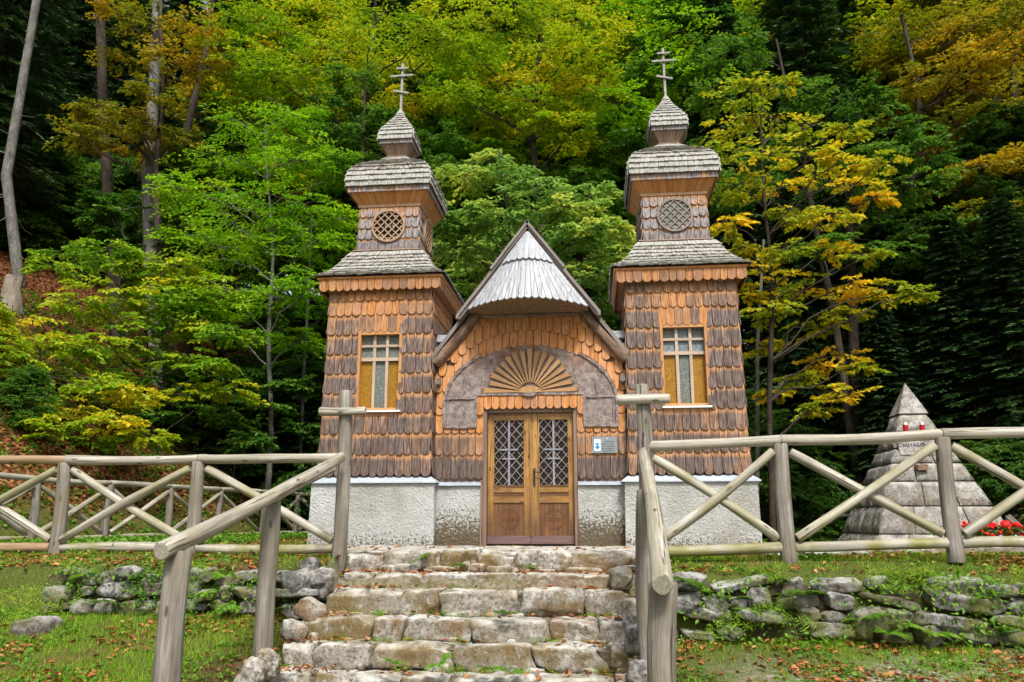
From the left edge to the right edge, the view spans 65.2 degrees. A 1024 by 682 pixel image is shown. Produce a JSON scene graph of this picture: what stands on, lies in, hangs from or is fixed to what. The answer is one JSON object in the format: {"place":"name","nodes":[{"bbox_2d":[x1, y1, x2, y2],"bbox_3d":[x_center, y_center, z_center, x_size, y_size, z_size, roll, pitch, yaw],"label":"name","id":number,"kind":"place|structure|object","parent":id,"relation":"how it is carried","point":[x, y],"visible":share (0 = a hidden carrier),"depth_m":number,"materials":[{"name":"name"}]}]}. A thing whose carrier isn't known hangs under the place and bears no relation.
{"place":"outdoors","nodes":[
{"label":"outdoors","id":0,"kind":"place"},
{"bbox_2d":[0,247,1023,681],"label":"ground","id":1,"kind":"structure","parent":0,"point":[16,577],"depth_m":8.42,"materials":[{"name":"green plant"}]},
{"bbox_2d":[0,274,24,315],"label":"tree stump","id":2,"kind":"object","parent":1,"relation":"on","point":[11,293],"visible":0.81,"depth_m":22.10,"materials":[{"name":"grey wood"}]},
{"bbox_2d":[0,304,44,379],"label":"understory bush","id":3,"kind":"object","parent":1,"relation":"on","point":[16,336],"visible":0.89,"depth_m":17.95,"materials":[{"name":"green plant"}]},
{"bbox_2d":[0,0,66,285],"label":"bare tree","id":4,"kind":"object","parent":1,"relation":"on","point":[15,251],"visible":0.98,"depth_m":26.88,"materials":[{"name":"grey plant"}]},
{"bbox_2d":[9,616,63,636],"bbox_3d":[-4.804,2.903,8.103,0.433,0.237,0.357,-1,-13,6],"label":"boulder","id":5,"kind":"object","parent":1,"relation":"on","point":[36,625],"visible":0.75,"depth_m":7.96,"materials":[{"name":"stone"}]},
{"bbox_2d":[0,363,73,430],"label":"understory bush","id":6,"kind":"object","parent":1,"relation":"on","point":[22,382],"visible":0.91,"depth_m":17.08,"materials":[{"name":"green plant"}]},
{"bbox_2d":[0,0,73,216],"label":"spruce tree","id":7,"kind":"object","parent":1,"relation":"on","point":[49,59],"visible":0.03,"depth_m":37.94,"materials":[{"name":"green plant"}]},
{"bbox_2d":[0,144,76,256],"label":"understory bush","id":8,"kind":"object","parent":1,"relation":"on","point":[29,202],"visible":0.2,"depth_m":30.93,"materials":[{"name":"green plant"}]},
{"bbox_2d":[0,0,87,202],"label":"spruce tree","id":9,"kind":"object","parent":1,"relation":"on","point":[11,57],"visible":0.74,"depth_m":29.61,"materials":[{"name":"green plant"}]},
{"bbox_2d":[0,137,93,259],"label":"understory bush","id":10,"kind":"object","parent":1,"relation":"on","point":[46,219],"visible":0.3,"depth_m":31.17,"materials":[{"name":"green plant"}]},
{"bbox_2d":[31,0,91,163],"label":"spruce tree","id":11,"kind":"object","parent":1,"relation":"on","point":[68,54],"visible":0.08,"depth_m":39.33,"materials":[{"name":"green plant"}]},
{"bbox_2d":[3,145,131,266],"bbox_3d":[-19.044,-5.263,33.224,5.835,5.684,6.269,-8,-15,31],"label":"understory bush","id":12,"kind":"object","parent":1,"relation":"on","point":[80,177],"visible":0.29,"depth_m":32.56,"materials":[{"name":"green plant"}]},
{"bbox_2d":[0,157,139,273],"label":"understory bush","id":13,"kind":"object","parent":1,"relation":"on","point":[76,189],"visible":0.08,"depth_m":33.33,"materials":[{"name":"green plant"}]},
{"bbox_2d":[32,0,131,245],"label":"spruce tree","id":14,"kind":"object","parent":1,"relation":"on","point":[84,31],"visible":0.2,"depth_m":39.09,"materials":[{"name":"green plant"}]},
{"bbox_2d":[0,302,181,455],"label":"hazel bush","id":15,"kind":"object","parent":1,"relation":"on","point":[125,391],"visible":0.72,"depth_m":18.08,"materials":[{"name":"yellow plant"}]},
{"bbox_2d":[65,0,125,346],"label":"bare tree","id":16,"kind":"object","parent":1,"relation":"on","point":[106,176],"visible":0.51,"depth_m":27.72,"materials":[{"name":"brown plant"}]},
{"bbox_2d":[73,189,134,370],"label":"maple sapling","id":17,"kind":"object","parent":1,"relation":"on","point":[106,228],"visible":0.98,"depth_m":23.63,"materials":[{"name":"green plant"}]},
{"bbox_2d":[68,0,149,230],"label":"spruce tree","id":18,"kind":"object","parent":1,"relation":"on","point":[114,84],"visible":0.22,"depth_m":37.09,"materials":[{"name":"green plant"}]},
{"bbox_2d":[45,152,179,278],"bbox_3d":[-17.434,-5.138,35.006,6.846,6.353,7.076,9,-10,-15],"label":"understory bush","id":19,"kind":"object","parent":1,"relation":"on","point":[122,169],"visible":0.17,"depth_m":34.18,"materials":[{"name":"green plant"}]},
{"bbox_2d":[78,368,153,433],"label":"understory bush","id":20,"kind":"object","parent":1,"relation":"on","point":[125,377],"visible":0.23,"depth_m":19.75,"materials":[{"name":"green plant"}]},
{"bbox_2d":[115,0,166,388],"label":"bare tree","id":21,"kind":"object","parent":1,"relation":"on","point":[147,166],"visible":0.35,"depth_m":25.97,"materials":[{"name":"grey wood"}]},
{"bbox_2d":[103,12,183,280],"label":"spruce tree","id":22,"kind":"object","parent":1,"relation":"on","point":[162,168],"visible":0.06,"depth_m":37.07,"materials":[{"name":"green plant"}]},
{"bbox_2d":[78,189,210,301],"bbox_3d":[-15.001,-3.658,33.592,6.314,5.396,5.908,-6,-14,26],"label":"understory bush","id":23,"kind":"object","parent":1,"relation":"on","point":[130,200],"visible":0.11,"depth_m":32.16,"materials":[{"name":"green plant"}]},
{"bbox_2d":[19,237,272,455],"bbox_3d":[-9.897,0.261,21.078,7.871,6.432,4.517,-1,-13,6],"label":"hazel bush","id":24,"kind":"object","parent":1,"relation":"on","point":[67,272],"visible":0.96,"depth_m":20.98,"materials":[{"name":"green plant"}]},
{"bbox_2d":[42,0,258,399],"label":"beech tree","id":25,"kind":"object","parent":1,"relation":"on","point":[130,88],"visible":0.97,"depth_m":25.49,"materials":[{"name":"green plant"}]},
{"bbox_2d":[0,472,302,540],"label":"log fence","id":26,"kind":"object","parent":1,"relation":"on","point":[169,493],"visible":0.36,"depth_m":15.61,"materials":[{"name":"grey wood"}]},
{"bbox_2d":[139,0,207,175],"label":"spruce tree","id":27,"kind":"object","parent":1,"relation":"on","point":[174,4],"visible":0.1,"depth_m":47.30,"materials":[{"name":"green plant"}]},
{"bbox_2d":[0,390,366,571],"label":"log fence","id":28,"kind":"object","parent":1,"relation":"on","point":[60,536],"visible":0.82,"depth_m":9.56,"materials":[{"name":"grey wood"}]},
{"bbox_2d":[39,565,327,619],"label":"retaining wall","id":29,"kind":"structure","parent":1,"relation":"on","point":[104,590],"depth_m":8.52,"materials":[{"name":"stone"}]},
{"bbox_2d":[281,567,312,597],"bbox_3d":[-2.243,2.531,8.401,0.346,0.312,0.297,-1,-13,6],"label":"boulder","id":30,"kind":"object","parent":29,"relation":"on","point":[295,581],"visible":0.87,"depth_m":8.29,"materials":[{"name":"stone"}]},
{"bbox_2d":[142,355,246,451],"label":"understory bush","id":31,"kind":"object","parent":1,"relation":"on","point":[195,440],"visible":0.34,"depth_m":21.77,"materials":[{"name":"green plant"}]},
{"bbox_2d":[177,0,216,363],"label":"bare tree","id":32,"kind":"object","parent":1,"relation":"on","point":[188,348],"visible":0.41,"depth_m":27.63,"materials":[{"name":"grey plant"}]},
{"bbox_2d":[167,0,262,320],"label":"spruce tree","id":33,"kind":"object","parent":1,"relation":"on","point":[202,116],"visible":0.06,"depth_m":34.22,"materials":[{"name":"green plant"}]},
{"bbox_2d":[123,120,310,360],"bbox_3d":[-9.866,-2.486,27.270,6.172,10.057,6.276,2,-13,-10],"label":"beech tree","id":34,"kind":"object","parent":1,"relation":"on","point":[232,147],"visible":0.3,"depth_m":26.53,"materials":[{"name":"green plant"}]},
{"bbox_2d":[123,355,324,466],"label":"maple sapling","id":35,"kind":"object","parent":1,"relation":"on","point":[289,362],"visible":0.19,"depth_m":22.51,"materials":[{"name":"green plant"}]},
{"bbox_2d":[129,364,320,500],"bbox_3d":[-7.956,2.460,21.674,5.654,4.097,3.825,-1,-13,6],"label":"hazel bush","id":36,"kind":"object","parent":1,"relation":"on","point":[296,385],"visible":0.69,"depth_m":21.29,"materials":[{"name":"green plant"}]},
{"bbox_2d":[169,364,316,479],"bbox_3d":[-7.715,2.480,23.071,4.308,3.595,4.630,-3,-13,11],"label":"understory bush","id":37,"kind":"object","parent":1,"relation":"on","point":[249,468],"visible":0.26,"depth_m":22.17,"materials":[{"name":"green plant"}]},
{"bbox_2d":[152,452,345,681],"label":"stair handrail","id":38,"kind":"object","parent":1,"relation":"on","point":[173,553],"visible":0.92,"depth_m":6.38,"materials":[{"name":"grey wood"}]},
{"bbox_2d":[173,0,326,300],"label":"beech tree","id":39,"kind":"object","parent":1,"relation":"on","point":[188,94],"visible":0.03,"depth_m":34.88,"materials":[{"name":"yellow plant"}]},
{"bbox_2d":[139,98,367,489],"bbox_3d":[-7.714,-0.876,22.836,5.593,12.590,7.433,10,-16,-37],"label":"beech tree","id":40,"kind":"object","parent":1,"relation":"on","point":[229,316],"visible":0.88,"depth_m":22.79,"materials":[{"name":"green plant"}]},
{"bbox_2d":[202,366,323,522],"bbox_3d":[-6.708,3.276,23.756,5.382,5.038,5.721,-6,-14,24],"label":"understory bush","id":41,"kind":"object","parent":1,"relation":"on","point":[309,404],"visible":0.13,"depth_m":23.25,"materials":[{"name":"green plant"}]},
{"bbox_2d":[200,0,326,335],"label":"spruce tree","id":42,"kind":"object","parent":1,"relation":"on","point":[254,121],"visible":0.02,"depth_m":34.26,"materials":[{"name":"green plant"}]},
{"bbox_2d":[223,289,327,421],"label":"understory bush","id":43,"kind":"object","parent":1,"relation":"on","point":[300,322],"visible":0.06,"depth_m":25.85,"materials":[{"name":"green plant"}]},
{"bbox_2d":[248,417,321,530],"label":"understory bush","id":44,"kind":"object","parent":1,"relation":"on","point":[285,476],"visible":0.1,"depth_m":22.14,"materials":[{"name":"green plant"}]},
{"bbox_2d":[215,223,356,447],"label":"beech tree","id":45,"kind":"object","parent":1,"relation":"on","point":[337,257],"visible":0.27,"depth_m":24.64,"materials":[{"name":"green plant"}]},
{"bbox_2d":[191,0,394,371],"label":"beech tree","id":46,"kind":"object","parent":1,"relation":"on","point":[309,13],"visible":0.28,"depth_m":29.02,"materials":[{"name":"green plant"}]},
{"bbox_2d":[187,0,496,151],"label":"beech tree","id":47,"kind":"object","parent":1,"relation":"on","point":[252,69],"visible":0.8,"depth_m":26.35,"materials":[{"name":"green plant"}]},
{"bbox_2d":[289,62,476,200],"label":"sycamore tree","id":48,"kind":"object","parent":1,"relation":"on","point":[344,137],"visible":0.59,"depth_m":23.81,"materials":[{"name":"green plant"}]},
{"bbox_2d":[301,53,486,323],"bbox_3d":[-3.828,-3.604,28.701,7.098,13.575,7.160,-7,-15,29],"label":"beech tree","id":49,"kind":"object","parent":1,"relation":"on","point":[411,88],"visible":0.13,"depth_m":28.35,"materials":[{"name":"green plant"}]},
{"bbox_2d":[345,0,462,251],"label":"tree","id":50,"kind":"object","parent":1,"relation":"on","point":[405,3],"visible":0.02,"depth_m":33.86,"materials":[{"name":"green plant"}]},
{"bbox_2d":[265,571,635,681],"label":"stone stairway","id":51,"kind":"object","parent":1,"relation":"on","point":[357,656],"visible":0.85,"depth_m":7.68,"materials":[{"name":"stone"}]},
{"bbox_2d":[233,656,267,681],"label":"boulder","id":52,"kind":"object","parent":51,"relation":"on","point":[253,669],"visible":1,"depth_m":6.73,"materials":[{"name":"stone"}]},
{"bbox_2d":[256,647,281,681],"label":"boulder","id":53,"kind":"object","parent":51,"relation":"on","point":[270,658],"visible":0.77,"depth_m":6.95,"materials":[{"name":"stone"}]},
{"bbox_2d":[280,618,308,641],"bbox_3d":[-2.100,2.792,7.735,0.273,0.217,0.221,5,-14,-21],"label":"boulder","id":54,"kind":"object","parent":51,"relation":"on","point":[292,629],"visible":0.95,"depth_m":7.65,"materials":[{"name":"stone"}]},
{"bbox_2d":[293,596,327,621],"bbox_3d":[-2.023,2.728,8.059,0.348,0.300,0.263,-1,-13,6],"label":"boulder","id":55,"kind":"object","parent":51,"relation":"on","point":[308,609],"visible":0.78,"depth_m":7.96,"materials":[{"name":"stone"}]},
{"bbox_2d":[609,566,633,590],"bbox_3d":[1.117,2.425,8.178,0.256,0.244,0.260,-1,-13,6],"label":"boulder","id":56,"kind":"object","parent":51,"relation":"on","point":[620,577],"visible":1,"depth_m":8.10,"materials":[{"name":"stone"}]},
{"bbox_2d":[625,658,646,681],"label":"boulder","id":57,"kind":"object","parent":51,"relation":"on","point":[637,670],"visible":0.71,"depth_m":6.62,"materials":[{"name":"stone"}]},
{"bbox_2d":[432,206,504,324],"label":"beech tree","id":58,"kind":"object","parent":1,"relation":"on","point":[444,267],"visible":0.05,"depth_m":24.69,"materials":[{"name":"green plant"}]},
{"bbox_2d":[407,43,582,296],"bbox_3d":[-1.187,-3.785,28.799,8.350,14.821,7.338,-10,-15,31],"label":"beech tree","id":59,"kind":"object","parent":1,"relation":"on","point":[520,159],"visible":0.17,"depth_m":27.88,"materials":[{"name":"green plant"}]},
{"bbox_2d":[464,0,553,190],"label":"spruce tree","id":60,"kind":"object","parent":1,"relation":"on","point":[488,13],"visible":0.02,"depth_m":32.86,"materials":[{"name":"green plant"}]},
{"bbox_2d":[0,278,1023,681],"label":"undergrowth","id":61,"kind":"object","parent":1,"relation":"on","point":[232,536],"visible":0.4,"depth_m":9.43,"materials":[{"name":"green plant"}]},
{"bbox_2d":[0,493,1023,681],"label":"fallen leaves","id":62,"kind":"object","parent":1,"relation":"on","point":[796,664],"visible":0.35,"depth_m":7.67,"materials":[{"name":"brown plant"}]},
{"bbox_2d":[0,556,1023,675],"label":"bank grass","id":63,"kind":"structure","parent":1,"relation":"on","point":[592,614],"depth_m":7.41,"materials":[{"name":"green plant"}]},
{"bbox_2d":[0,245,1023,535],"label":"leaf litter","id":64,"kind":"object","parent":1,"relation":"on","point":[2,251],"visible":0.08,"depth_m":23.24,"materials":[{"name":"plant"}]},
{"bbox_2d":[448,160,579,327],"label":"beech tree","id":65,"kind":"object","parent":1,"relation":"on","point":[493,194],"visible":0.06,"depth_m":26.96,"materials":[{"name":"green plant"}]},
{"bbox_2d":[26,543,1023,649],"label":"ivy and weeds","id":66,"kind":"object","parent":1,"relation":"on","point":[958,573],"visible":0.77,"depth_m":7.40,"materials":[{"name":"green plant"}]},
{"bbox_2d":[416,0,646,239],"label":"beech tree","id":67,"kind":"object","parent":1,"relation":"on","point":[493,78],"visible":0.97,"depth_m":24.99,"materials":[{"name":"green plant"}]},
{"bbox_2d":[432,148,636,320],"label":"sycamore tree","id":68,"kind":"object","parent":1,"relation":"on","point":[474,255],"visible":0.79,"depth_m":18.88,"materials":[{"name":"green plant"}]},
{"bbox_2d":[307,48,762,547],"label":"wooden chapel","id":69,"kind":"structure","parent":1,"relation":"on","point":[486,414],"depth_m":13.29,"materials":[{"name":"wood"}]},
{"bbox_2d":[493,158,635,323],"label":"beech tree","id":70,"kind":"object","parent":1,"relation":"on","point":[582,176],"visible":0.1,"depth_m":25.07,"materials":[{"name":"green plant"}]},
{"bbox_2d":[489,0,666,296],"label":"beech tree","id":71,"kind":"object","parent":1,"relation":"on","point":[548,152],"visible":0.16,"depth_m":29.14,"materials":[{"name":"green plant"}]},
{"bbox_2d":[312,545,871,574],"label":"stone terrace","id":72,"kind":"structure","parent":1,"relation":"on","point":[590,559],"depth_m":9.36,"materials":[{"name":"stone"}]},
{"bbox_2d":[565,71,720,324],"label":"beech tree","id":73,"kind":"object","parent":1,"relation":"on","point":[596,150],"visible":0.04,"depth_m":28.13,"materials":[{"name":"green plant"}]},
{"bbox_2d":[635,447,677,681],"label":"stair handrail","id":74,"kind":"object","parent":1,"relation":"on","point":[656,587],"visible":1,"depth_m":5.25,"materials":[{"name":"grey wood"}]},
{"bbox_2d":[548,0,764,242],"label":"beech tree","id":75,"kind":"object","parent":1,"relation":"on","point":[642,124],"visible":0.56,"depth_m":26.40,"materials":[{"name":"green plant"}]},
{"bbox_2d":[593,0,793,323],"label":"beech tree","id":76,"kind":"object","parent":1,"relation":"on","point":[681,89],"visible":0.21,"depth_m":26.31,"materials":[{"name":"green plant"}]},
{"bbox_2d":[686,0,815,425],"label":"spruce tree","id":77,"kind":"object","parent":1,"relation":"on","point":[727,24],"visible":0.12,"depth_m":25.58,"materials":[{"name":"green plant"}]},
{"bbox_2d":[745,239,804,505],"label":"bare tree","id":78,"kind":"object","parent":1,"relation":"on","point":[757,420],"visible":0.53,"depth_m":17.72,"materials":[{"name":"brown plant"}]},
{"bbox_2d":[745,387,812,541],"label":"understory bush","id":79,"kind":"object","parent":1,"relation":"on","point":[761,414],"visible":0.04,"depth_m":20.11,"materials":[{"name":"green plant"}]},
{"bbox_2d":[693,0,878,319],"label":"beech tree","id":80,"kind":"object","parent":1,"relation":"on","point":[754,2],"visible":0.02,"depth_m":30.50,"materials":[{"name":"green plant"}]},
{"bbox_2d":[745,122,850,523],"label":"spruce tree","id":81,"kind":"object","parent":1,"relation":"on","point":[800,396],"visible":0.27,"depth_m":22.92,"materials":[{"name":"green plant"}]},
{"bbox_2d":[748,413,856,541],"bbox_3d":[6.223,3.585,19.186,4.279,3.642,4.574,3,-13,-12],"label":"understory bush","id":82,"kind":"object","parent":1,"relation":"on","point":[801,490],"visible":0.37,"depth_m":18.42,"materials":[{"name":"green plant"}]},
{"bbox_2d":[693,70,940,541],"bbox_3d":[6.193,-0.916,16.423,4.611,10.367,4.393,-7,-15,28],"label":"maple tree","id":83,"kind":"object","parent":1,"relation":"on","point":[827,161],"visible":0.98,"depth_m":16.70,"materials":[{"name":"yellow plant"}]},
{"bbox_2d":[616,384,1023,563],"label":"log fence","id":84,"kind":"object","parent":1,"relation":"on","point":[952,541],"visible":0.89,"depth_m":8.12,"materials":[{"name":"grey wood"}]},
{"bbox_2d":[683,17,981,485],"bbox_3d":[8.272,-1.795,20.765,6.962,14.656,4.528,-1,-13,6],"label":"sycamore tree","id":85,"kind":"object","parent":1,"relation":"on","point":[909,137],"visible":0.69,"depth_m":20.66,"materials":[{"name":"green plant"}]},
{"bbox_2d":[740,0,928,524],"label":"spruce tree","id":86,"kind":"object","parent":1,"relation":"on","point":[796,23],"visible":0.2,"depth_m":25.31,"materials":[{"name":"green plant"}]},
{"bbox_2d":[672,571,1023,648],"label":"retaining wall","id":87,"kind":"structure","parent":1,"relation":"on","point":[829,610],"depth_m":7.40,"materials":[{"name":"stone"}]},
{"bbox_2d":[820,160,881,500],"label":"bare tree","id":88,"kind":"object","parent":1,"relation":"on","point":[853,338],"visible":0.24,"depth_m":20.68,"materials":[{"name":"brown plant"}]},
{"bbox_2d":[800,84,944,500],"bbox_3d":[9.808,-0.863,22.309,3.448,14.047,3.673,5,-14,-18],"label":"spruce tree","id":89,"kind":"object","parent":1,"relation":"on","point":[885,263],"visible":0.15,"depth_m":22.23,"materials":[{"name":"green plant"}]},
{"bbox_2d":[758,0,1020,245],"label":"beech tree","id":90,"kind":"object","parent":1,"relation":"on","point":[866,10],"visible":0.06,"depth_m":28.25,"materials":[{"name":"green plant"}]},
{"bbox_2d":[839,303,943,512],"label":"spruce tree","id":91,"kind":"object","parent":1,"relation":"on","point":[884,341],"visible":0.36,"depth_m":19.40,"materials":[{"name":"green plant"}]},
{"bbox_2d":[832,0,953,341],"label":"spruce tree","id":92,"kind":"object","parent":1,"relation":"on","point":[844,8],"visible":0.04,"depth_m":29.18,"materials":[{"name":"green plant"}]},
{"bbox_2d":[831,191,1003,441],"bbox_3d":[11.503,0.605,22.313,5.312,10.156,5.352,7,-15,-29],"label":"beech tree","id":93,"kind":"object","parent":1,"relation":"on","point":[910,217],"visible":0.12,"depth_m":22.05,"materials":[{"name":"green plant"}]},
{"bbox_2d":[838,383,1002,540],"bbox_3d":[7.279,2.281,14.472,2.460,3.090,2.449,-1,-13,6],"label":"pyramid monument","id":94,"kind":"object","parent":1,"relation":"on","point":[914,489],"visible":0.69,"depth_m":13.76,"materials":[{"name":"stone"}]},
{"bbox_2d":[844,0,1023,416],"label":"beech tree","id":95,"kind":"object","parent":1,"relation":"on","point":[982,52],"visible":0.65,"depth_m":22.45,"materials":[{"name":"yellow plant"}]},
{"bbox_2d":[884,246,988,441],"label":"spruce tree","id":96,"kind":"object","parent":1,"relation":"on","point":[912,335],"visible":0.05,"depth_m":22.98,"materials":[{"name":"green plant"}]},
{"bbox_2d":[851,0,1023,294],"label":"beech tree","id":97,"kind":"object","parent":1,"relation":"on","point":[929,112],"visible":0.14,"depth_m":25.34,"materials":[{"name":"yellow plant"}]},
{"bbox_2d":[900,152,1023,407],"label":"beech tree","id":98,"kind":"object","parent":1,"relation":"on","point":[921,273],"visible":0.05,"depth_m":22.26,"materials":[{"name":"green plant"}]},
{"bbox_2d":[905,99,1023,389],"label":"beech tree","id":99,"kind":"object","parent":1,"relation":"on","point":[1004,133],"visible":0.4,"depth_m":21.65,"materials":[{"name":"green plant"}]},
{"bbox_2d":[906,214,1023,506],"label":"spruce tree","id":100,"kind":"object","parent":1,"relation":"on","point":[945,317],"visible":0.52,"depth_m":19.33,"materials":[{"name":"green plant"}]},
{"bbox_2d":[930,520,1023,536],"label":"flower bed","id":101,"kind":"object","parent":1,"relation":"on","point":[1004,529],"visible":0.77,"depth_m":10.59,"materials":[{"name":"red plant"}]},
{"bbox_2d":[943,197,1023,506],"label":"spruce tree","id":102,"kind":"object","parent":1,"relation":"on","point":[1010,260],"visible":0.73,"depth_m":18.46,"materials":[{"name":"green plant"}]},
{"bbox_2d":[955,438,1023,532],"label":"understory bush","id":103,"kind":"object","parent":1,"relation":"on","point":[1006,449],"visible":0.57,"depth_m":15.83,"materials":[{"name":"green plant"}]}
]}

